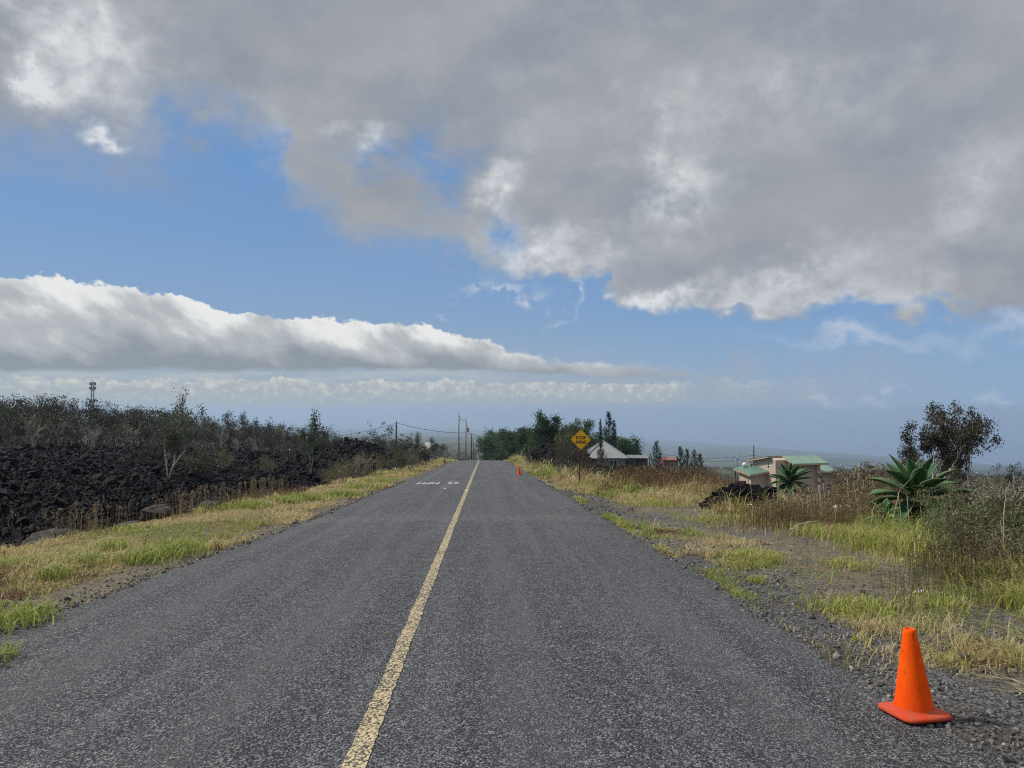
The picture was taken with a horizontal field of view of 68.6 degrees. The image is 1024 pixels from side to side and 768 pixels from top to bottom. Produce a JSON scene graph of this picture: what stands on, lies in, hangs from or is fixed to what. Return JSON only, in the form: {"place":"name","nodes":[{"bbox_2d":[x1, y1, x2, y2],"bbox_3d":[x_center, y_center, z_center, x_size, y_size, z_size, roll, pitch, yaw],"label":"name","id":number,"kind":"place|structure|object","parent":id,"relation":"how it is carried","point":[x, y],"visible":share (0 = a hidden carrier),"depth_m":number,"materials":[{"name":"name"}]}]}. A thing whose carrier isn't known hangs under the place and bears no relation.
{"place":"outdoors","nodes":[
{"label":"outdoors","id":0,"kind":"place"},
{"bbox_2d":[0,436,416,549],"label":"lava field","id":1,"kind":"structure","parent":0,"point":[160,486],"depth_m":35.05,"materials":[{"name":"black stone"}]},
{"bbox_2d":[0,412,24,442],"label":"scrub tree","id":2,"kind":"object","parent":1,"relation":"on","point":[14,429],"visible":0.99,"depth_m":57.12,"materials":[{"name":"green plant"}]},
{"bbox_2d":[0,411,31,444],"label":"scrub tree","id":3,"kind":"object","parent":1,"relation":"on","point":[22,431],"visible":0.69,"depth_m":59.78,"materials":[{"name":"green plant"}]},
{"bbox_2d":[0,403,34,441],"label":"scrub tree","id":4,"kind":"object","parent":1,"relation":"on","point":[10,410],"visible":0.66,"depth_m":61.17,"materials":[{"name":"green plant"}]},
{"bbox_2d":[1,400,39,444],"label":"scrub tree","id":5,"kind":"object","parent":1,"relation":"on","point":[21,441],"visible":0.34,"depth_m":64.77,"materials":[{"name":"green plant"}]},
{"bbox_2d":[19,413,47,445],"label":"bare tree","id":6,"kind":"object","parent":1,"relation":"on","point":[38,428],"visible":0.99,"depth_m":59.52,"materials":[{"name":"grey plant"}]},
{"bbox_2d":[20,397,47,443],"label":"scrub tree","id":7,"kind":"object","parent":1,"relation":"on","point":[38,409],"visible":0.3,"depth_m":71.48,"materials":[{"name":"green plant"}]},
{"bbox_2d":[25,411,63,445],"bbox_3d":[-38.309,4.080,61.453,2.925,3.726,2.924,-6,-8,38],"label":"scrub tree","id":8,"kind":"object","parent":1,"relation":"on","point":[42,435],"visible":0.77,"depth_m":61.26,"materials":[{"name":"green plant"}]},
{"bbox_2d":[23,396,103,441],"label":"scrub tree","id":9,"kind":"object","parent":1,"relation":"on","point":[55,408],"visible":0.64,"depth_m":74.78,"materials":[{"name":"green plant"}]},
{"bbox_2d":[43,410,83,447],"bbox_3d":[-37.138,4.062,62.541,2.869,3.784,2.868,5,-7,-16],"label":"scrub tree","id":10,"kind":"object","parent":1,"relation":"on","point":[65,428],"visible":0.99,"depth_m":62.17,"materials":[{"name":"green plant"}]},
{"bbox_2d":[35,397,92,428],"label":"scrub tree","id":11,"kind":"object","parent":1,"relation":"on","point":[61,407],"visible":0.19,"depth_m":83.05,"materials":[{"name":"green plant"}]},
{"bbox_2d":[87,426,101,447],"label":"bare tree","id":12,"kind":"object","parent":1,"relation":"on","point":[91,435],"visible":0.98,"depth_m":62.81,"materials":[{"name":"grey plant"}]},
{"bbox_2d":[80,398,139,440],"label":"scrub tree","id":13,"kind":"object","parent":1,"relation":"on","point":[106,404],"visible":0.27,"depth_m":95.52,"materials":[{"name":"green plant"}]},
{"bbox_2d":[93,420,129,444],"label":"scrub tree","id":14,"kind":"object","parent":1,"relation":"on","point":[118,432],"visible":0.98,"depth_m":68.14,"materials":[{"name":"green plant"}]},
{"bbox_2d":[91,408,138,443],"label":"scrub tree","id":15,"kind":"object","parent":1,"relation":"on","point":[100,417],"visible":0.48,"depth_m":81.93,"materials":[{"name":"green plant"}]},
{"bbox_2d":[103,409,139,443],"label":"scrub tree","id":16,"kind":"object","parent":1,"relation":"on","point":[112,419],"visible":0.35,"depth_m":80.23,"materials":[{"name":"green plant"}]},
{"bbox_2d":[105,408,155,444],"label":"scrub tree","id":17,"kind":"object","parent":1,"relation":"on","point":[123,421],"visible":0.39,"depth_m":79.20,"materials":[{"name":"green plant"}]},
{"bbox_2d":[116,432,163,465],"bbox_3d":[-21.658,3.954,44.139,2.193,2.202,2.701,-1,-3,35],"label":"scrub bush","id":18,"kind":"object","parent":1,"relation":"on","point":[141,452],"visible":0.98,"depth_m":43.98,"materials":[{"name":"green plant"}]},
{"bbox_2d":[129,408,176,444],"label":"scrub tree","id":19,"kind":"object","parent":1,"relation":"on","point":[135,421],"visible":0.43,"depth_m":77.57,"materials":[{"name":"green plant"}]},
{"bbox_2d":[137,410,173,444],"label":"scrub tree","id":20,"kind":"object","parent":1,"relation":"on","point":[146,422],"visible":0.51,"depth_m":71.71,"materials":[{"name":"green plant"}]},
{"bbox_2d":[138,418,181,450],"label":"scrub tree","id":21,"kind":"object","parent":1,"relation":"on","point":[152,436],"visible":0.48,"depth_m":68.39,"materials":[{"name":"green plant"}]},
{"bbox_2d":[153,387,211,476],"bbox_3d":[-17.834,2.594,40.329,2.836,5.014,2.150,-1,-2,34],"label":"young tree","id":22,"kind":"object","parent":1,"relation":"on","point":[171,444],"visible":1,"depth_m":40.39,"materials":[{"name":"green plant"}]},
{"bbox_2d":[179,428,206,450],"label":"scrub tree","id":23,"kind":"object","parent":1,"relation":"on","point":[194,432],"visible":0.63,"depth_m":73.23,"materials":[{"name":"green plant"}]},
{"bbox_2d":[172,439,220,475],"bbox_3d":[-17.821,4.260,42.120,2.667,2.279,2.954,2,-3,-38],"label":"scrub bush","id":24,"kind":"object","parent":1,"relation":"on","point":[197,465],"visible":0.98,"depth_m":41.95,"materials":[{"name":"green plant"}]},
{"bbox_2d":[200,419,223,448],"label":"scrub tree","id":25,"kind":"object","parent":1,"relation":"on","point":[212,432],"visible":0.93,"depth_m":78.44,"materials":[{"name":"green plant"}]},
{"bbox_2d":[208,442,237,467],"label":"scrub bush","id":26,"kind":"object","parent":1,"relation":"on","point":[224,457],"visible":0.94,"depth_m":47.14,"materials":[{"name":"green plant"}]},
{"bbox_2d":[218,427,243,447],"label":"scrub tree","id":27,"kind":"object","parent":1,"relation":"on","point":[230,433],"visible":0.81,"depth_m":88.38,"materials":[{"name":"green plant"}]},
{"bbox_2d":[221,410,248,434],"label":"scrub tree","id":28,"kind":"object","parent":1,"relation":"on","point":[242,416],"visible":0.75,"depth_m":110.00,"materials":[{"name":"green plant"}]},
{"bbox_2d":[229,422,258,449],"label":"scrub tree","id":29,"kind":"object","parent":1,"relation":"on","point":[249,430],"visible":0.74,"depth_m":99.68,"materials":[{"name":"green plant"}]},
{"bbox_2d":[239,418,262,447],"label":"scrub tree","id":30,"kind":"object","parent":1,"relation":"on","point":[255,423],"visible":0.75,"depth_m":106.05,"materials":[{"name":"green plant"}]},
{"bbox_2d":[252,431,273,451],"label":"scrub tree","id":31,"kind":"object","parent":1,"relation":"on","point":[266,439],"visible":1,"depth_m":90.26,"materials":[{"name":"green plant"}]},
{"bbox_2d":[255,453,276,471],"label":"scrub bush","id":32,"kind":"object","parent":1,"relation":"on","point":[267,466],"visible":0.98,"depth_m":49.28,"materials":[{"name":"green plant"}]},
{"bbox_2d":[267,428,285,452],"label":"scrub tree","id":33,"kind":"object","parent":1,"relation":"on","point":[280,435],"visible":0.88,"depth_m":91.50,"materials":[{"name":"green plant"}]},
{"bbox_2d":[281,424,308,448],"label":"scrub tree","id":34,"kind":"object","parent":1,"relation":"on","point":[289,429],"visible":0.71,"depth_m":108.93,"materials":[{"name":"green plant"}]},
{"bbox_2d":[297,408,322,472],"bbox_3d":[-13.683,3.975,50.955,1.564,4.920,1.378,2,-3,-43],"label":"young tree","id":35,"kind":"object","parent":1,"relation":"on","point":[313,430],"visible":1,"depth_m":50.94,"materials":[{"name":"green plant"}]},
{"bbox_2d":[315,434,336,452],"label":"scrub bush","id":36,"kind":"object","parent":1,"relation":"on","point":[324,445],"visible":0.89,"depth_m":59.33,"materials":[{"name":"green plant"}]},
{"bbox_2d":[315,462,348,482],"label":"scrub bush","id":37,"kind":"object","parent":1,"relation":"on","point":[332,474],"visible":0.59,"depth_m":43.40,"materials":[{"name":"green plant"}]},
{"bbox_2d":[325,454,358,478],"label":"scrub bush","id":38,"kind":"object","parent":1,"relation":"on","point":[341,465],"visible":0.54,"depth_m":45.24,"materials":[{"name":"green plant"}]},
{"bbox_2d":[344,448,376,474],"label":"dry bush","id":39,"kind":"object","parent":1,"relation":"on","point":[362,462],"visible":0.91,"depth_m":54.44,"materials":[{"name":"brown plant"}]},
{"bbox_2d":[171,422,477,423],"bbox_3d":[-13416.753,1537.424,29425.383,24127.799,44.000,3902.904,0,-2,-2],"label":"headland","id":40,"kind":"structure","parent":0,"point":[344,423],"depth_m":28021.40,"materials":[{"name":"soil"}]},
{"bbox_2d":[0,453,1012,767],"bbox_3d":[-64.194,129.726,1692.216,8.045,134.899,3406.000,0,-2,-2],"label":"road","id":41,"kind":"structure","parent":0,"point":[478,615],"depth_m":5.86,"materials":[{"name":"grey asphalt"}]},
{"bbox_2d":[878,627,952,723],"bbox_3d":[2.584,1.854,4.848,0.336,0.538,0.336,0,-5,-10],"label":"traffic cone","id":42,"kind":"object","parent":41,"relation":"on","point":[912,703],"visible":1,"depth_m":4.78,"materials":[{"name":"orange plastic"}]},
{"bbox_2d":[0,425,1023,767],"bbox_3d":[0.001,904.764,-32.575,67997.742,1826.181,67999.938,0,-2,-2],"label":"ground","id":43,"kind":"structure","parent":0,"point":[448,437],"depth_m":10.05,"materials":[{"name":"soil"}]},
{"bbox_2d":[21,528,82,545],"bbox_3d":[-9.169,3.257,15.034,1.297,0.715,0.800,0,-2,2],"label":"boulder","id":44,"kind":"object","parent":43,"relation":"on","point":[33,538],"visible":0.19,"depth_m":14.89,"materials":[{"name":"grey stone"}]},
{"bbox_2d":[89,380,95,426],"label":"radio mast","id":45,"kind":"object","parent":43,"relation":"on","point":[93,388],"visible":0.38,"depth_m":587.41,"materials":[{"name":"metal"}]},
{"bbox_2d":[8,461,384,543],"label":"seed stalks","id":46,"kind":"object","parent":43,"relation":"on","point":[95,524],"visible":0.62,"depth_m":18.85,"materials":[{"name":"brown plant"}]},
{"bbox_2d":[1,402,419,462],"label":"underbrush","id":47,"kind":"object","parent":43,"relation":"on","point":[119,442],"visible":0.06,"depth_m":75.29,"materials":[{"name":"green plant"}]},
{"bbox_2d":[0,457,457,665],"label":"verge grass","id":48,"kind":"structure","parent":43,"relation":"on","point":[67,563],"depth_m":12.77,"materials":[{"name":"green plant"}]},
{"bbox_2d":[140,504,174,521],"bbox_3d":[-8.777,3.219,18.585,0.778,0.462,0.663,1,-2,-32],"label":"boulder","id":49,"kind":"object","parent":48,"relation":"on","point":[145,513],"visible":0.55,"depth_m":18.40,"materials":[{"name":"grey stone"}]},
{"bbox_2d":[279,422,331,450],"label":"scrub tree","id":50,"kind":"object","parent":43,"relation":"on","point":[324,434],"visible":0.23,"depth_m":119.52,"materials":[{"name":"green plant"}]},
{"bbox_2d":[361,421,397,448],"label":"scrub tree","id":51,"kind":"object","parent":43,"relation":"on","point":[387,430],"visible":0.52,"depth_m":141.92,"materials":[{"name":"green plant"}]},
{"bbox_2d":[374,451,401,470],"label":"scrub bush","id":52,"kind":"object","parent":43,"relation":"on","point":[380,466],"visible":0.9,"depth_m":49.57,"materials":[{"name":"green plant"}]},
{"bbox_2d":[372,436,411,453],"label":"scrub tree","id":53,"kind":"object","parent":43,"relation":"on","point":[402,441],"visible":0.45,"depth_m":119.66,"materials":[{"name":"green plant"}]},
{"bbox_2d":[383,444,411,468],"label":"scrub bush","id":54,"kind":"object","parent":43,"relation":"on","point":[400,455],"visible":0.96,"depth_m":52.67,"materials":[{"name":"green plant"}]},
{"bbox_2d":[400,447,421,469],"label":"scrub bush","id":55,"kind":"object","parent":43,"relation":"on","point":[412,460],"visible":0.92,"depth_m":55.50,"materials":[{"name":"green plant"}]},
{"bbox_2d":[408,432,422,462],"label":"young tree","id":56,"kind":"object","parent":43,"relation":"on","point":[416,441],"visible":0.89,"depth_m":65.97,"materials":[{"name":"green plant"}]},
{"bbox_2d":[415,447,435,464],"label":"scrub bush","id":57,"kind":"object","parent":43,"relation":"on","point":[425,456],"visible":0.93,"depth_m":69.54,"materials":[{"name":"green plant"}]},
{"bbox_2d":[417,442,443,461],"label":"pale house","id":58,"kind":"structure","parent":43,"relation":"on","point":[428,445],"depth_m":162.54,"materials":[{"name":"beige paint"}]},
{"bbox_2d":[473,427,499,459],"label":"koa tree","id":59,"kind":"object","parent":43,"relation":"on","point":[486,444],"visible":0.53,"depth_m":245.11,"materials":[{"name":"green plant"}]},
{"bbox_2d":[487,429,522,459],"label":"koa tree","id":60,"kind":"object","parent":43,"relation":"on","point":[511,439],"visible":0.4,"depth_m":182.60,"materials":[{"name":"green plant"}]},
{"bbox_2d":[493,426,519,458],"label":"koa tree","id":61,"kind":"object","parent":43,"relation":"on","point":[502,431],"visible":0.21,"depth_m":196.52,"materials":[{"name":"green plant"}]},
{"bbox_2d":[15,437,1018,486],"bbox_3d":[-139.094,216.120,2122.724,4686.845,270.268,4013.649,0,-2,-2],"label":"woods","id":62,"kind":"object","parent":43,"relation":"on","point":[718,468],"visible":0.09,"depth_m":555.95,"materials":[{"name":"green plant"}]},
{"bbox_2d":[514,427,529,452],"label":"koa tree","id":63,"kind":"object","parent":43,"relation":"on","point":[522,432],"visible":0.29,"depth_m":150.45,"materials":[{"name":"green plant"}]},
{"bbox_2d":[519,432,540,455],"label":"koa tree","id":64,"kind":"object","parent":43,"relation":"on","point":[533,439],"visible":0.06,"depth_m":134.23,"materials":[{"name":"green plant"}]},
{"bbox_2d":[529,408,562,446],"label":"koa tree","id":65,"kind":"object","parent":43,"relation":"on","point":[546,432],"visible":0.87,"depth_m":119.19,"materials":[{"name":"green plant"}]},
{"bbox_2d":[544,433,566,476],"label":"brown tree","id":66,"kind":"object","parent":43,"relation":"on","point":[559,457],"visible":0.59,"depth_m":42.99,"materials":[{"name":"grey plant"}]},
{"bbox_2d":[524,442,607,471],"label":"lava bank","id":67,"kind":"structure","parent":43,"relation":"on","point":[534,454],"depth_m":60.77,"materials":[{"name":"black stone"}]},
{"bbox_2d":[553,421,590,474],"bbox_3d":[3.291,3.651,41.169,2.203,3.236,2.876,0,-2,-1],"label":"brown tree","id":68,"kind":"object","parent":43,"relation":"on","point":[562,443],"visible":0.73,"depth_m":41.18,"materials":[{"name":"grey plant"}]},
{"bbox_2d":[559,442,587,475],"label":"brown tree","id":69,"kind":"object","parent":43,"relation":"on","point":[576,458],"visible":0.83,"depth_m":40.00,"materials":[{"name":"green plant"}]},
{"bbox_2d":[555,416,594,448],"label":"koa tree","id":70,"kind":"object","parent":43,"relation":"on","point":[587,425],"visible":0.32,"depth_m":111.84,"materials":[{"name":"green plant"}]},
{"bbox_2d":[571,430,590,482],"bbox_3d":[3.164,3.514,34.434,0.925,2.846,0.060,0,-2,-2],"label":"warning sign","id":71,"kind":"object","parent":43,"relation":"on","point":[580,439],"visible":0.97,"depth_m":34.45,"materials":[{"name":"metal"}]},
{"bbox_2d":[582,449,609,471],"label":"brown tree","id":72,"kind":"object","parent":43,"relation":"on","point":[599,464],"visible":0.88,"depth_m":42.07,"materials":[{"name":"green plant"}]},
{"bbox_2d":[596,419,604,461],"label":"conifer","id":73,"kind":"object","parent":43,"relation":"on","point":[600,437],"visible":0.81,"depth_m":66.17,"materials":[{"name":"green plant"}]},
{"bbox_2d":[586,440,629,466],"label":"grey house","id":74,"kind":"structure","parent":43,"relation":"on","point":[617,457],"depth_m":130.24,"materials":[{"name":"grey metal"}]},
{"bbox_2d":[603,411,616,446],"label":"conifer","id":75,"kind":"object","parent":43,"relation":"on","point":[608,429],"visible":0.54,"depth_m":150.45,"materials":[{"name":"green plant"}]},
{"bbox_2d":[591,431,631,464],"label":"koa tree","id":76,"kind":"object","parent":43,"relation":"on","point":[597,436],"visible":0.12,"depth_m":172.75,"materials":[{"name":"green plant"}]},
{"bbox_2d":[617,433,644,465],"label":"koa tree","id":77,"kind":"object","parent":43,"relation":"on","point":[626,443],"visible":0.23,"depth_m":172.65,"materials":[{"name":"green plant"}]},
{"bbox_2d":[581,464,683,480],"bbox_3d":[6.989,5.410,43.128,7.443,1.666,11.559,0,-2,-2],"label":"lava heap","id":78,"kind":"object","parent":43,"relation":"on","point":[619,466],"visible":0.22,"depth_m":41.84,"materials":[{"name":"black stone"}]},
{"bbox_2d":[625,440,642,466],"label":"conifer","id":79,"kind":"object","parent":43,"relation":"on","point":[636,446],"visible":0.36,"depth_m":150.47,"materials":[{"name":"green plant"}]},
{"bbox_2d":[627,455,649,466],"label":"open shed","id":80,"kind":"structure","parent":43,"relation":"on","point":[641,459],"depth_m":130.17,"materials":[{"name":"grey wood"}]},
{"bbox_2d":[643,440,666,466],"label":"conifer","id":81,"kind":"object","parent":43,"relation":"on","point":[658,457],"visible":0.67,"depth_m":120.46,"materials":[{"name":"green plant"}]},
{"bbox_2d":[659,457,677,469],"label":"red house","id":82,"kind":"structure","parent":43,"relation":"on","point":[671,461],"depth_m":191.47,"materials":[{"name":"tile"}]},
{"bbox_2d":[676,446,685,470],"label":"conifer","id":83,"kind":"object","parent":43,"relation":"on","point":[680,449],"visible":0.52,"depth_m":135.77,"materials":[{"name":"green plant"}]},
{"bbox_2d":[699,482,780,509],"bbox_3d":[6.566,3.293,21.346,2.699,0.982,2.583,0,-2,-2],"label":"lava heap","id":84,"kind":"object","parent":43,"relation":"on","point":[737,490],"visible":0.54,"depth_m":20.94,"materials":[{"name":"black stone"}]},
{"bbox_2d":[502,451,1023,694],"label":"verge grass","id":85,"kind":"structure","parent":43,"relation":"on","point":[875,536],"depth_m":10.76,"materials":[{"name":"green plant"}]},
{"bbox_2d":[768,463,811,492],"bbox_3d":[11.227,3.954,30.362,1.802,1.574,1.709,-1,-2,31],"label":"agave","id":86,"kind":"object","parent":43,"relation":"on","point":[790,473],"visible":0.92,"depth_m":30.19,"materials":[{"name":"green plant"}]},
{"bbox_2d":[584,461,1023,614],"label":"dry weeds","id":87,"kind":"object","parent":43,"relation":"on","point":[862,494],"visible":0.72,"depth_m":12.62,"materials":[{"name":"beige plant"}]},
{"bbox_2d":[826,466,858,489],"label":"brown tree","id":88,"kind":"object","parent":43,"relation":"on","point":[835,472],"visible":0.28,"depth_m":24.52,"materials":[{"name":"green plant"}]},
{"bbox_2d":[864,498,907,524],"bbox_3d":[7.604,2.707,15.154,0.792,0.778,0.784,1,-2,-27],"label":"agave","id":89,"kind":"object","parent":43,"relation":"on","point":[887,505],"visible":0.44,"depth_m":15.19,"materials":[{"name":"green plant"}]},
{"bbox_2d":[867,454,978,524],"bbox_3d":[8.549,2.456,15.906,2.057,1.958,2.050,1,-2,-19],"label":"agave","id":90,"kind":"object","parent":43,"relation":"on","point":[912,476],"visible":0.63,"depth_m":15.67,"materials":[{"name":"green plant"}]},
{"bbox_2d":[901,480,987,519],"bbox_3d":[8.310,2.406,14.378,1.472,1.126,1.332,-1,-2,23],"label":"leafy bush","id":91,"kind":"object","parent":43,"relation":"on","point":[925,500],"visible":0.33,"depth_m":14.62,"materials":[{"name":"green plant"}]},
{"bbox_2d":[897,400,1004,496],"bbox_3d":[14.853,2.229,25.444,3.370,3.450,2.420,-2,-3,43],"label":"ohia tree","id":92,"kind":"object","parent":43,"relation":"on","point":[941,440],"visible":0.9,"depth_m":25.29,"materials":[{"name":"green plant"}]},
{"bbox_2d":[934,458,976,486],"bbox_3d":[16.119,3.343,27.125,1.536,1.471,2.005,1,-2,-15],"label":"brown tree","id":93,"kind":"object","parent":43,"relation":"on","point":[963,475],"visible":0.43,"depth_m":26.76,"materials":[{"name":"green plant"}]},
{"bbox_2d":[951,418,979,497],"bbox_3d":[15.727,2.534,26.036,0.983,2.925,1.715,-2,-3,43],"label":"ohia tree","id":94,"kind":"object","parent":43,"relation":"on","point":[967,469],"visible":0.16,"depth_m":25.93,"materials":[{"name":"green plant"}]},
{"bbox_2d":[941,472,1007,504],"bbox_3d":[10.169,2.511,16.467,1.344,1.232,1.952,0,-2,-1],"label":"dry bush","id":95,"kind":"object","parent":43,"relation":"on","point":[963,484],"visible":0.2,"depth_m":16.52,"materials":[{"name":"brown plant"}]},
{"bbox_2d":[940,487,1023,527],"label":"dry bush","id":96,"kind":"object","parent":43,"relation":"on","point":[989,509],"visible":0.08,"depth_m":12.42,"materials":[{"name":"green plant"}]},
{"bbox_2d":[959,477,1023,516],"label":"dry bush","id":97,"kind":"object","parent":43,"relation":"on","point":[989,496],"visible":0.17,"depth_m":13.86,"materials":[{"name":"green plant"}]},
{"bbox_2d":[978,475,1011,497],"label":"scrub bush","id":98,"kind":"object","parent":43,"relation":"on","point":[994,481],"visible":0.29,"depth_m":24.36,"materials":[{"name":"green plant"}]},
{"bbox_2d":[969,517,1021,557],"bbox_3d":[6.786,2.233,10.364,0.803,0.751,0.894,-1,-2,25],"label":"dry bush","id":99,"kind":"object","parent":43,"relation":"on","point":[997,539],"visible":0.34,"depth_m":10.34,"materials":[{"name":"brown plant"}]},
{"bbox_2d":[969,469,1023,506],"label":"dry bush","id":100,"kind":"object","parent":43,"relation":"on","point":[1016,493],"visible":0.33,"depth_m":15.80,"materials":[{"name":"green plant"}]},
{"bbox_2d":[988,461,1023,484],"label":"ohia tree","id":101,"kind":"object","parent":43,"relation":"on","point":[1011,477],"visible":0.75,"depth_m":24.52,"materials":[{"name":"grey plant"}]},
{"bbox_2d":[0,0,1023,413],"label":"sky","id":102,"kind":"structure","parent":0,"point":[251,206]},
{"bbox_2d":[84,413,1023,466],"bbox_3d":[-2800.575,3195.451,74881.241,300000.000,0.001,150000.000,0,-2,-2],"label":"sea","id":103,"kind":"structure","parent":0,"point":[872,434],"depth_m":24256.53,"materials":[{"name":"liquid"}]},
{"bbox_2d":[733,455,840,488],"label":"tan house","id":104,"kind":"structure","parent":0,"point":[760,469],"depth_m":117.67,"materials":[{"name":"paint"}]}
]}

